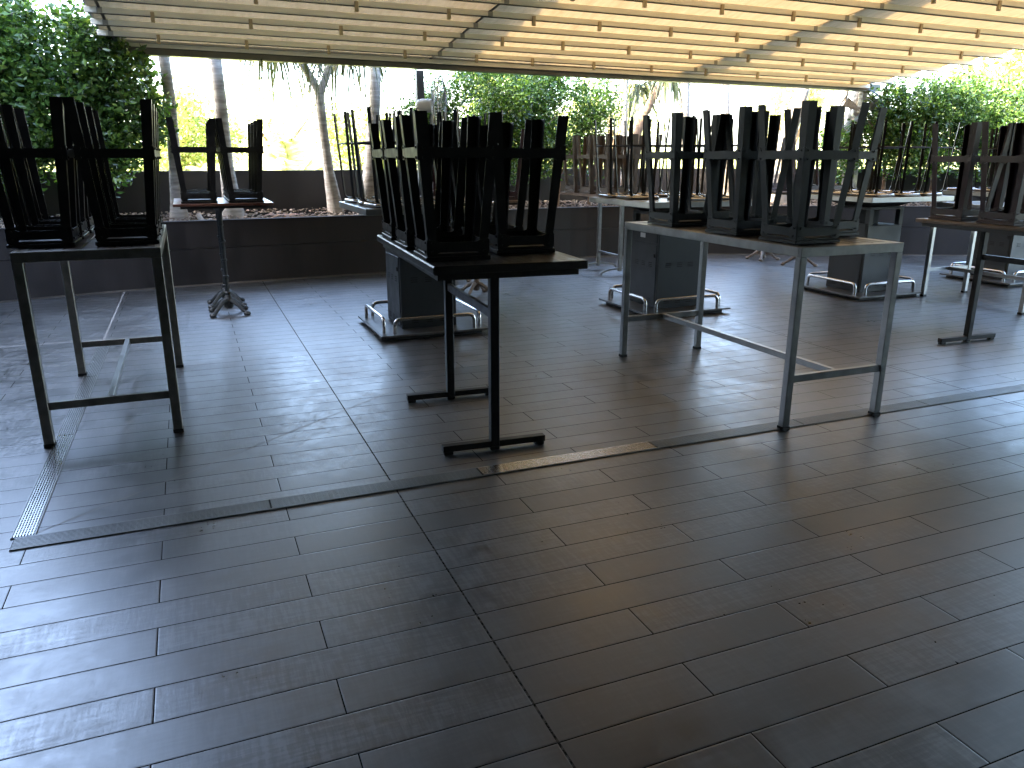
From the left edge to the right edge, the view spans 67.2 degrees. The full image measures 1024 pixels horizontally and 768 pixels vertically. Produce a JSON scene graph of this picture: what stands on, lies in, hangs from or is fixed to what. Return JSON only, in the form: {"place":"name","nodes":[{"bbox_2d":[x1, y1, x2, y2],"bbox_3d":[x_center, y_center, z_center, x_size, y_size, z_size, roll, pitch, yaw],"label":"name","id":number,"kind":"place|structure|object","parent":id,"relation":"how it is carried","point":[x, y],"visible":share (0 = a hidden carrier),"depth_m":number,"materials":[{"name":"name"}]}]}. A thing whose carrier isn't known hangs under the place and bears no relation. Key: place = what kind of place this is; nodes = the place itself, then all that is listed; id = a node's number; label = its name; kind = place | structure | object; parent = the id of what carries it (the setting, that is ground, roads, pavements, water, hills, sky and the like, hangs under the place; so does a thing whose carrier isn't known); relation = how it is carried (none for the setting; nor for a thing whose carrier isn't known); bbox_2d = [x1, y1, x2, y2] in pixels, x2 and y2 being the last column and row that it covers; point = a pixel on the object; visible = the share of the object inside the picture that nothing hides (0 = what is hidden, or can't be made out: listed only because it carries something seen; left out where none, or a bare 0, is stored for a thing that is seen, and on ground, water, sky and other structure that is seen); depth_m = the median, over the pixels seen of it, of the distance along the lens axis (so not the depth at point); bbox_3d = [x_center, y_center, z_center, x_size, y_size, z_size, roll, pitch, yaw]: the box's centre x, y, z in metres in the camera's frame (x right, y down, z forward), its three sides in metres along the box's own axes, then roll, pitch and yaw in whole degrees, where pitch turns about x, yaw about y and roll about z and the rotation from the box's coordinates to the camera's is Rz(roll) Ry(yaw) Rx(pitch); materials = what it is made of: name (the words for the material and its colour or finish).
{"place":"outdoors","nodes":[
{"label":"outdoors","id":0,"kind":"place"},
{"bbox_2d":[185,163,247,170],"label":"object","id":1,"kind":"object","parent":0,"point":[236,167],"visible":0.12,"depth_m":16.60,"materials":[{"name":"plant"}]},
{"bbox_2d":[0,254,1023,767],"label":"floor","id":2,"kind":"structure","parent":0,"point":[840,594],"depth_m":3.12,"materials":[{"name":"grey tile"}]},
{"bbox_2d":[10,346,108,539],"bbox_3d":[-2.733,0.125,4.868,0.090,0.007,3.850,-6,18,-21],"label":"floor drain","id":3,"kind":"object","parent":2,"relation":"on","point":[31,515],"visible":0.84,"depth_m":3.94,"materials":[{"name":"metal"}]},
{"bbox_2d":[10,224,183,447],"bbox_3d":[-2.483,-0.395,4.811,0.694,1.040,1.574,-6,18,-21],"label":"table","id":4,"kind":"object","parent":2,"relation":"on","point":[86,248],"visible":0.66,"depth_m":4.17,"materials":[{"name":"metal"}]},
{"bbox_2d":[0,96,81,248],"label":"bar stool","id":5,"kind":"object","parent":4,"relation":"on","point":[21,234],"visible":0.89,"depth_m":4.02,"materials":[{"name":"black wood"}]},
{"bbox_2d":[0,104,89,238],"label":"bar stool","id":6,"kind":"object","parent":4,"relation":"on","point":[23,184],"visible":0.44,"depth_m":4.50,"materials":[{"name":"black wood"}]},
{"bbox_2d":[1,104,93,232],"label":"bar stool","id":7,"kind":"object","parent":4,"relation":"on","point":[31,166],"visible":0.3,"depth_m":4.84,"materials":[{"name":"black metal"}]},
{"bbox_2d":[62,97,160,245],"bbox_3d":[-2.142,-1.155,4.220,0.411,0.745,0.411,-6,18,-21],"label":"bar stool","id":8,"kind":"object","parent":4,"relation":"on","point":[86,153],"visible":1,"depth_m":4.12,"materials":[{"name":"black wood"}]},
{"bbox_2d":[84,106,162,235],"bbox_3d":[-2.298,-1.262,4.584,0.411,0.745,0.411,-6,18,-21],"label":"bar stool","id":9,"kind":"object","parent":4,"relation":"on","point":[100,166],"visible":0.33,"depth_m":4.68,"materials":[{"name":"black wood"}]},
{"bbox_2d":[91,108,163,229],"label":"bar stool","id":10,"kind":"object","parent":4,"relation":"on","point":[117,215],"visible":0.26,"depth_m":5.03,"materials":[{"name":"black wood"}]},
{"bbox_2d":[173,198,273,317],"bbox_3d":[-2.868,-1.290,7.768,0.880,1.090,1.140,-6,18,-21],"label":"bistro table","id":11,"kind":"object","parent":2,"relation":"on","point":[229,299],"visible":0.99,"depth_m":7.56,"materials":[{"name":"black metal"}]},
{"bbox_2d":[165,117,217,203],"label":"bar stool","id":12,"kind":"object","parent":11,"relation":"on","point":[198,197],"visible":1,"depth_m":6.99,"materials":[{"name":"black metal"}]},
{"bbox_2d":[172,119,215,191],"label":"bar stool","id":13,"kind":"object","parent":11,"relation":"on","point":[208,190],"visible":0.07,"depth_m":7.64,"materials":[{"name":"black wood"}]},
{"bbox_2d":[215,122,253,197],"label":"bar stool","id":14,"kind":"object","parent":11,"relation":"on","point":[250,142],"visible":0.2,"depth_m":8.06,"materials":[{"name":"black metal"}]},
{"bbox_2d":[215,121,256,199],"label":"bar stool","id":15,"kind":"object","parent":11,"relation":"on","point":[252,155],"visible":0.24,"depth_m":7.65,"materials":[{"name":"black metal"}]},
{"bbox_2d":[215,118,263,202],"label":"bar stool","id":16,"kind":"object","parent":11,"relation":"on","point":[256,195],"visible":1,"depth_m":7.17,"materials":[{"name":"black metal"}]},
{"bbox_2d":[339,201,492,339],"bbox_3d":[-0.831,-1.062,6.970,1.180,1.110,1.180,-6,18,-21],"label":"cabinet table","id":17,"kind":"object","parent":2,"relation":"on","point":[415,298],"visible":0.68,"depth_m":6.79,"materials":[{"name":"metal"}]},
{"bbox_2d":[333,112,390,202],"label":"bar stool","id":18,"kind":"object","parent":17,"relation":"on","point":[353,199],"visible":0.53,"depth_m":6.84,"materials":[{"name":"black wood"}]},
{"bbox_2d":[347,110,401,204],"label":"bar stool","id":19,"kind":"object","parent":17,"relation":"on","point":[360,195],"visible":0.48,"depth_m":6.61,"materials":[{"name":"black wood"}]},
{"bbox_2d":[351,107,417,207],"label":"bar stool","id":20,"kind":"object","parent":17,"relation":"on","point":[374,204],"visible":0.45,"depth_m":6.22,"materials":[{"name":"black wood"}]},
{"bbox_2d":[393,108,458,206],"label":"bar stool","id":21,"kind":"object","parent":17,"relation":"on","point":[438,117],"visible":0.11,"depth_m":6.20,"materials":[{"name":"black wood"}]},
{"bbox_2d":[420,196,517,294],"bbox_3d":[-0.495,-1.670,9.153,0.780,1.050,1.500,-6,18,-21],"label":"bistro table","id":22,"kind":"object","parent":2,"relation":"on","point":[475,284],"visible":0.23,"depth_m":8.71,"materials":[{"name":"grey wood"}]},
{"bbox_2d":[492,129,524,199],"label":"bar stool","id":23,"kind":"object","parent":22,"relation":"on","point":[513,195],"visible":0.11,"depth_m":8.47,"materials":[{"name":"black metal"}]},
{"bbox_2d":[377,235,587,455],"bbox_3d":[-0.246,-0.274,4.433,0.760,1.030,1.580,-5,17,-18],"label":"table","id":24,"kind":"object","parent":2,"relation":"on","point":[494,268],"visible":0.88,"depth_m":3.97,"materials":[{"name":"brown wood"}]},
{"bbox_2d":[369,121,441,240],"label":"bar stool","id":25,"kind":"object","parent":24,"relation":"on","point":[388,221],"visible":0.46,"depth_m":4.61,"materials":[{"name":"black wood"}]},
{"bbox_2d":[381,116,467,249],"bbox_3d":[-0.458,-1.079,4.154,0.397,0.665,0.397,-6,17,-19],"label":"bar stool","id":26,"kind":"object","parent":24,"relation":"on","point":[405,235],"visible":0.65,"depth_m":4.15,"materials":[{"name":"black wood"}]},
{"bbox_2d":[399,111,500,261],"bbox_3d":[-0.298,-0.945,3.700,0.397,0.665,0.397,-5,17,-17],"label":"bar stool","id":27,"kind":"object","parent":24,"relation":"on","point":[431,246],"visible":1,"depth_m":3.63,"materials":[{"name":"black wood"}]},
{"bbox_2d":[430,124,494,228],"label":"bar stool","id":28,"kind":"object","parent":24,"relation":"on","point":[484,129],"visible":0.12,"depth_m":4.81,"materials":[{"name":"black wood"}]},
{"bbox_2d":[452,120,531,236],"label":"bar stool","id":29,"kind":"object","parent":24,"relation":"on","point":[508,143],"visible":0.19,"depth_m":4.34,"materials":[{"name":"black wood"}]},
{"bbox_2d":[477,115,568,253],"bbox_3d":[0.029,-1.029,3.988,0.397,0.665,0.397,-5,17,-17],"label":"bar stool","id":30,"kind":"object","parent":24,"relation":"on","point":[531,238],"visible":0.72,"depth_m":3.91,"materials":[{"name":"black wood"}]},
{"bbox_2d":[0,206,970,302],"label":"planter","id":31,"kind":"object","parent":2,"relation":"on","point":[270,249],"visible":0.29,"depth_m":9.80,"materials":[{"name":"grey concrete"}]},
{"bbox_2d":[0,199,952,227],"bbox_3d":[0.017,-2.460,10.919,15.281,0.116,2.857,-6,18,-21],"label":"bark mulch","id":32,"kind":"object","parent":31,"relation":"in","point":[573,202],"visible":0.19,"depth_m":10.32,"materials":[{"name":"brown wood"}]},
{"bbox_2d":[0,0,178,197],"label":"hedge","id":33,"kind":"object","parent":32,"relation":"on","point":[104,82],"visible":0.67,"depth_m":8.35,"materials":[{"name":"green plant"}]},
{"bbox_2d":[158,57,189,220],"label":"palm tree","id":34,"kind":"object","parent":32,"relation":"on","point":[176,213],"visible":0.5,"depth_m":9.30,"materials":[{"name":"grey plant"}]},
{"bbox_2d":[208,59,244,218],"bbox_3d":[-3.593,-4.443,8.978,3.277,5.138,3.365,-6,18,-21],"label":"palm tree","id":35,"kind":"object","parent":32,"relation":"on","point":[218,89],"visible":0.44,"depth_m":9.52,"materials":[{"name":"grey plant"}]},
{"bbox_2d":[225,59,400,215],"bbox_3d":[-2.606,-3.318,10.052,2.316,2.398,1.356,-6,18,-21],"label":"forked tree","id":36,"kind":"object","parent":32,"relation":"on","point":[333,197],"visible":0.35,"depth_m":10.00,"materials":[{"name":"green plant"}]},
{"bbox_2d":[357,67,380,214],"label":"palm tree","id":37,"kind":"object","parent":32,"relation":"on","point":[374,105],"visible":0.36,"depth_m":10.41,"materials":[{"name":"grey plant"}]},
{"bbox_2d":[392,70,632,207],"bbox_3d":[-0.055,-3.743,11.375,3.960,2.386,1.533,-10,19,-32],"label":"hedge","id":38,"kind":"object","parent":32,"relation":"on","point":[519,100],"visible":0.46,"depth_m":11.39,"materials":[{"name":"green plant"}]},
{"bbox_2d":[609,79,662,182],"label":"young tree","id":39,"kind":"object","parent":32,"relation":"on","point":[625,93],"visible":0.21,"depth_m":12.45,"materials":[{"name":"white plant"}]},
{"bbox_2d":[608,81,701,185],"bbox_3d":[2.354,-4.133,12.895,1.566,2.378,1.274,3,17,9],"label":"leaning tree","id":40,"kind":"object","parent":32,"relation":"on","point":[646,95],"visible":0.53,"depth_m":12.45,"materials":[{"name":"green plant"}]},
{"bbox_2d":[656,82,723,150],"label":"palm tree","id":41,"kind":"object","parent":32,"relation":"on","point":[685,100],"visible":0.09,"depth_m":12.34,"materials":[{"name":"white plant"}]},
{"bbox_2d":[702,84,729,194],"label":"palm tree","id":42,"kind":"object","parent":32,"relation":"on","point":[724,101],"visible":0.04,"depth_m":12.40,"materials":[{"name":"white plant"}]},
{"bbox_2d":[770,89,809,205],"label":"palm tree","id":43,"kind":"object","parent":32,"relation":"on","point":[799,96],"visible":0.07,"depth_m":12.52,"materials":[{"name":"white plant"}]},
{"bbox_2d":[837,91,856,189],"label":"palm tree","id":44,"kind":"object","parent":32,"relation":"on","point":[843,95],"visible":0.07,"depth_m":12.66,"materials":[{"name":"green plant"}]},
{"bbox_2d":[841,92,858,189],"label":"palm tree","id":45,"kind":"object","parent":32,"relation":"on","point":[855,102],"visible":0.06,"depth_m":12.82,"materials":[{"name":"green plant"}]},
{"bbox_2d":[815,64,1023,205],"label":"hedge","id":46,"kind":"object","parent":32,"relation":"on","point":[951,106],"visible":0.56,"depth_m":12.13,"materials":[{"name":"green plant"}]},
{"bbox_2d":[9,384,1023,551],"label":"floor drain","id":47,"kind":"object","parent":2,"relation":"on","point":[76,534],"visible":0.98,"depth_m":3.75,"materials":[{"name":"metal"}]},
{"bbox_2d":[560,192,623,274],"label":"table","id":48,"kind":"object","parent":2,"relation":"on","point":[620,243],"visible":0.59,"depth_m":10.37,"materials":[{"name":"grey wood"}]},
{"bbox_2d":[563,135,599,192],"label":"bar stool","id":49,"kind":"object","parent":48,"relation":"on","point":[574,187],"visible":0.66,"depth_m":10.58,"materials":[{"name":"brown metal"}]},
{"bbox_2d":[576,135,616,193],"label":"bar stool","id":50,"kind":"object","parent":48,"relation":"on","point":[590,189],"visible":0.65,"depth_m":10.22,"materials":[{"name":"brown metal"}]},
{"bbox_2d":[592,134,636,194],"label":"bar stool","id":51,"kind":"object","parent":48,"relation":"on","point":[606,156],"visible":0.63,"depth_m":9.77,"materials":[{"name":"brown metal"}]},
{"bbox_2d":[602,135,641,187],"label":"bar stool","id":52,"kind":"object","parent":48,"relation":"on","point":[624,153],"visible":0.27,"depth_m":10.43,"materials":[{"name":"brown metal"}]},
{"bbox_2d":[619,134,662,192],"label":"bar stool","id":53,"kind":"object","parent":48,"relation":"on","point":[637,156],"visible":0.33,"depth_m":9.86,"materials":[{"name":"brown metal"}]},
{"bbox_2d":[589,196,751,314],"bbox_3d":[1.575,-1.334,7.917,1.180,1.110,1.180,-6,18,-21],"label":"cabinet table","id":54,"kind":"object","parent":2,"relation":"on","point":[664,272],"visible":0.81,"depth_m":7.74,"materials":[{"name":"metal"}]},
{"bbox_2d":[594,118,644,197],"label":"bar stool","id":55,"kind":"object","parent":54,"relation":"on","point":[607,195],"visible":0.76,"depth_m":7.87,"materials":[{"name":"black wood"}]},
{"bbox_2d":[613,116,670,199],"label":"bar stool","id":56,"kind":"object","parent":54,"relation":"on","point":[643,196],"visible":0.87,"depth_m":7.47,"materials":[{"name":"black wood"}]},
{"bbox_2d":[624,121,670,196],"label":"bar stool","id":57,"kind":"object","parent":54,"relation":"on","point":[654,178],"visible":0.45,"depth_m":8.00,"materials":[{"name":"black metal"}]},
{"bbox_2d":[664,115,705,200],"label":"bar stool","id":58,"kind":"object","parent":54,"relation":"on","point":[696,198],"visible":0.4,"depth_m":7.44,"materials":[{"name":"black wood"}]},
{"bbox_2d":[679,118,733,195],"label":"bar stool","id":59,"kind":"object","parent":54,"relation":"on","point":[698,161],"visible":0.21,"depth_m":7.63,"materials":[{"name":"black wood"}]},
{"bbox_2d":[697,123,736,199],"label":"bar stool","id":60,"kind":"object","parent":54,"relation":"on","point":[725,197],"visible":0.3,"depth_m":7.64,"materials":[{"name":"black metal"}]},
{"bbox_2d":[619,221,903,430],"bbox_3d":[1.542,-0.514,5.243,0.744,1.040,1.874,-6,18,-21],"label":"table","id":61,"kind":"object","parent":2,"relation":"on","point":[845,245],"visible":0.78,"depth_m":4.56,"materials":[{"name":"metal"}]},
{"bbox_2d":[643,112,726,226],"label":"bar stool","id":62,"kind":"object","parent":61,"relation":"on","point":[674,216],"visible":0.93,"depth_m":5.39,"materials":[{"name":"black wood"}]},
{"bbox_2d":[682,114,729,217],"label":"bar stool","id":63,"kind":"object","parent":61,"relation":"on","point":[719,210],"visible":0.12,"depth_m":5.64,"materials":[{"name":"grey metal"}]},
{"bbox_2d":[703,106,800,235],"bbox_3d":[1.455,-1.319,4.806,0.411,0.745,0.411,-6,18,-21],"label":"bar stool","id":64,"kind":"object","parent":61,"relation":"on","point":[742,221],"visible":0.85,"depth_m":4.74,"materials":[{"name":"black wood"}]},
{"bbox_2d":[725,111,796,223],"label":"bar stool","id":65,"kind":"object","parent":61,"relation":"on","point":[773,123],"visible":0.31,"depth_m":5.29,"materials":[{"name":"grey metal"}]},
{"bbox_2d":[758,100,870,244],"bbox_3d":[1.652,-1.183,4.345,0.411,0.745,0.411,-6,18,-21],"label":"bar stool","id":66,"kind":"object","parent":61,"relation":"on","point":[800,228],"visible":1,"depth_m":4.26,"materials":[{"name":"black wood"}]},
{"bbox_2d":[784,106,887,235],"bbox_3d":[1.944,-1.301,4.750,0.411,0.745,0.411,-8,18,-25],"label":"bar stool","id":67,"kind":"object","parent":61,"relation":"on","point":[834,115],"visible":0.62,"depth_m":4.64,"materials":[{"name":"black wood"}]},
{"bbox_2d":[745,191,817,266],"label":"bistro table","id":68,"kind":"object","parent":2,"relation":"on","point":[762,254],"visible":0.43,"depth_m":11.70,"materials":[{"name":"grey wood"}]},
{"bbox_2d":[804,194,953,299],"bbox_3d":[4.053,-1.609,8.871,1.180,1.110,1.180,-6,18,-21],"label":"cabinet table","id":69,"kind":"object","parent":2,"relation":"on","point":[859,276],"visible":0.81,"depth_m":8.67,"materials":[{"name":"metal"}]},
{"bbox_2d":[833,122,883,195],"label":"bar stool","id":70,"kind":"object","parent":69,"relation":"on","point":[849,191],"visible":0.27,"depth_m":8.28,"materials":[{"name":"black metal"}]},
{"bbox_2d":[852,125,905,192],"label":"bar stool","id":71,"kind":"object","parent":69,"relation":"on","point":[872,189],"visible":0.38,"depth_m":8.93,"materials":[{"name":"black metal"}]},
{"bbox_2d":[850,120,910,196],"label":"bar stool","id":72,"kind":"object","parent":69,"relation":"on","point":[875,193],"visible":0.84,"depth_m":8.04,"materials":[{"name":"black wood"}]},
{"bbox_2d":[873,123,931,192],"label":"bar stool","id":73,"kind":"object","parent":69,"relation":"on","point":[897,164],"visible":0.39,"depth_m":8.64,"materials":[{"name":"black wood"}]},
{"bbox_2d":[877,121,931,196],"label":"bar stool","id":74,"kind":"object","parent":69,"relation":"on","point":[896,193],"visible":0.81,"depth_m":8.18,"materials":[{"name":"black wood"}]},
{"bbox_2d":[899,122,960,195],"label":"bar stool","id":75,"kind":"object","parent":69,"relation":"on","point":[925,193],"visible":0.62,"depth_m":8.43,"materials":[{"name":"black wood"}]},
{"bbox_2d":[915,218,1023,344],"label":"table","id":76,"kind":"object","parent":2,"relation":"on","point":[985,230],"visible":0.92,"depth_m":6.36,"materials":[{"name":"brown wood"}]},
{"bbox_2d":[928,122,1013,220],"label":"bar stool","id":77,"kind":"object","parent":76,"relation":"on","point":[968,158],"visible":0.92,"depth_m":6.16,"materials":[{"name":"black wood"}]},
{"bbox_2d":[967,123,1021,210],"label":"bar stool","id":78,"kind":"object","parent":76,"relation":"on","point":[997,202],"visible":0.35,"depth_m":6.24,"materials":[{"name":"black wood"}]},
{"bbox_2d":[976,122,1023,225],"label":"bar stool","id":79,"kind":"object","parent":76,"relation":"on","point":[1010,214],"visible":1,"depth_m":5.85,"materials":[{"name":"black wood"}]},
{"bbox_2d":[920,201,1023,314],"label":"table","id":80,"kind":"object","parent":2,"relation":"on","point":[966,269],"visible":0.68,"depth_m":8.65,"materials":[{"name":"metal"}]},
{"bbox_2d":[939,190,1023,286],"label":"cabinet table","id":81,"kind":"object","parent":2,"relation":"on","point":[1006,245],"visible":0.52,"depth_m":9.63,"materials":[{"name":"metal"}]},
{"bbox_2d":[946,128,997,190],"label":"bar stool","id":82,"kind":"object","parent":81,"relation":"on","point":[952,188],"visible":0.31,"depth_m":9.76,"materials":[{"name":"black metal"}]},
{"bbox_2d":[973,128,997,191],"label":"bar stool","id":83,"kind":"object","parent":81,"relation":"on","point":[991,168],"visible":0.35,"depth_m":9.57,"materials":[{"name":"black metal"}]},
{"bbox_2d":[973,127,1000,187],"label":"bar stool","id":84,"kind":"object","parent":81,"relation":"on","point":[991,140],"visible":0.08,"depth_m":9.82,"materials":[{"name":"black wood"}]},
{"bbox_2d":[0,0,1023,160],"label":"sky","id":85,"kind":"structure","parent":0,"point":[197,71],"materials":[{"name":"white"}]},
{"bbox_2d":[52,161,977,171],"bbox_3d":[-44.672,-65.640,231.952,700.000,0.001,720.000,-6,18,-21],"label":"garden ground","id":86,"kind":"structure","parent":0,"point":[344,167],"depth_m":308.34,"materials":[{"name":"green plant"}]},
{"bbox_2d":[140,75,250,170],"bbox_3d":[-9.186,-6.421,22.282,3.380,4.562,3.122,-9,19,-29],"label":"garden tree","id":87,"kind":"object","parent":86,"relation":"on","point":[188,118],"visible":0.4,"depth_m":21.66,"materials":[{"name":"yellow plant"}]},
{"bbox_2d":[226,61,340,160],"bbox_3d":[-8.099,-8.122,26.282,2.972,5.588,4.507,11,19,32],"label":"garden tree","id":88,"kind":"object","parent":86,"relation":"on","point":[274,135],"visible":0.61,"depth_m":25.70,"materials":[{"name":"green plant"}]},
{"bbox_2d":[263,137,343,169],"bbox_3d":[-4.695,-3.732,16.242,3.138,2.798,2.693,-6,18,-21],"label":"bush","id":89,"kind":"object","parent":86,"relation":"on","point":[285,154],"visible":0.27,"depth_m":15.58,"materials":[{"name":"yellow plant"}]},
{"bbox_2d":[301,95,396,169],"bbox_3d":[-4.513,-6.469,23.262,2.794,4.116,2.483,6,17,19],"label":"garden tree","id":90,"kind":"object","parent":86,"relation":"on","point":[342,136],"visible":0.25,"depth_m":22.65,"materials":[{"name":"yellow plant"}]},
{"bbox_2d":[0,168,992,224],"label":"garden wall","id":91,"kind":"structure","parent":86,"relation":"on","point":[297,191],"depth_m":10.61,"materials":[{"name":"grey concrete"}]},
{"bbox_2d":[46,101,977,171],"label":"distant wood","id":92,"kind":"object","parent":86,"relation":"on","point":[243,161],"depth_m":41.06,"materials":[{"name":"green plant"}]},
{"bbox_2d":[567,78,672,167],"bbox_3d":[3.741,-8.343,27.194,3.429,5.538,3.421,-6,18,-21],"label":"garden tree","id":93,"kind":"object","parent":86,"relation":"on","point":[619,129],"visible":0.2,"depth_m":26.64,"materials":[{"name":"green plant"}]},
{"bbox_2d":[733,87,846,143],"bbox_3d":[8.890,-7.722,24.285,3.575,6.008,3.686,-6,18,-21],"label":"garden tree","id":94,"kind":"object","parent":86,"relation":"on","point":[778,104],"visible":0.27,"depth_m":23.49,"materials":[{"name":"green plant"}]},
{"bbox_2d":[936,50,1023,111],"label":"garden tree","id":95,"kind":"object","parent":86,"relation":"on","point":[1008,65],"visible":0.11,"depth_m":21.90,"materials":[{"name":"green plant"}]},
{"bbox_2d":[834,204,904,225],"bbox_3d":[4.054,-1.931,8.777,0.500,0.200,0.520,-6,18,-21],"label":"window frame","id":96,"kind":"structure","parent":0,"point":[899,209],"depth_m":8.54,"materials":[{"name":"black metal"}]},
{"bbox_3d":[2.900,-1.658,1.764,30.000,5.200,8.600,-6,18,-21],"label":"venue building","id":97,"kind":"object","parent":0,"visible":0},
{"bbox_2d":[82,0,1023,185],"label":"retractable roof","id":98,"kind":"structure","parent":97,"relation":"attached to","point":[844,45],"depth_m":8.74,"materials":[{"name":"fabric"}]},
{"bbox_2d":[415,75,446,124],"bbox_3d":[-0.998,-3.632,10.065,0.485,0.756,0.714,-6,18,-21],"label":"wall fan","id":99,"kind":"object","parent":98,"relation":"attached to","point":[427,105],"depth_m":10.02,"materials":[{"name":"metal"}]},
{"bbox_2d":[840,89,883,133],"bbox_3d":[5.591,-4.393,12.455,0.624,0.698,0.490,-6,18,-21],"label":"wall fan","id":100,"kind":"object","parent":98,"relation":"attached to","point":[852,105],"depth_m":12.39,"materials":[{"name":"metal"}]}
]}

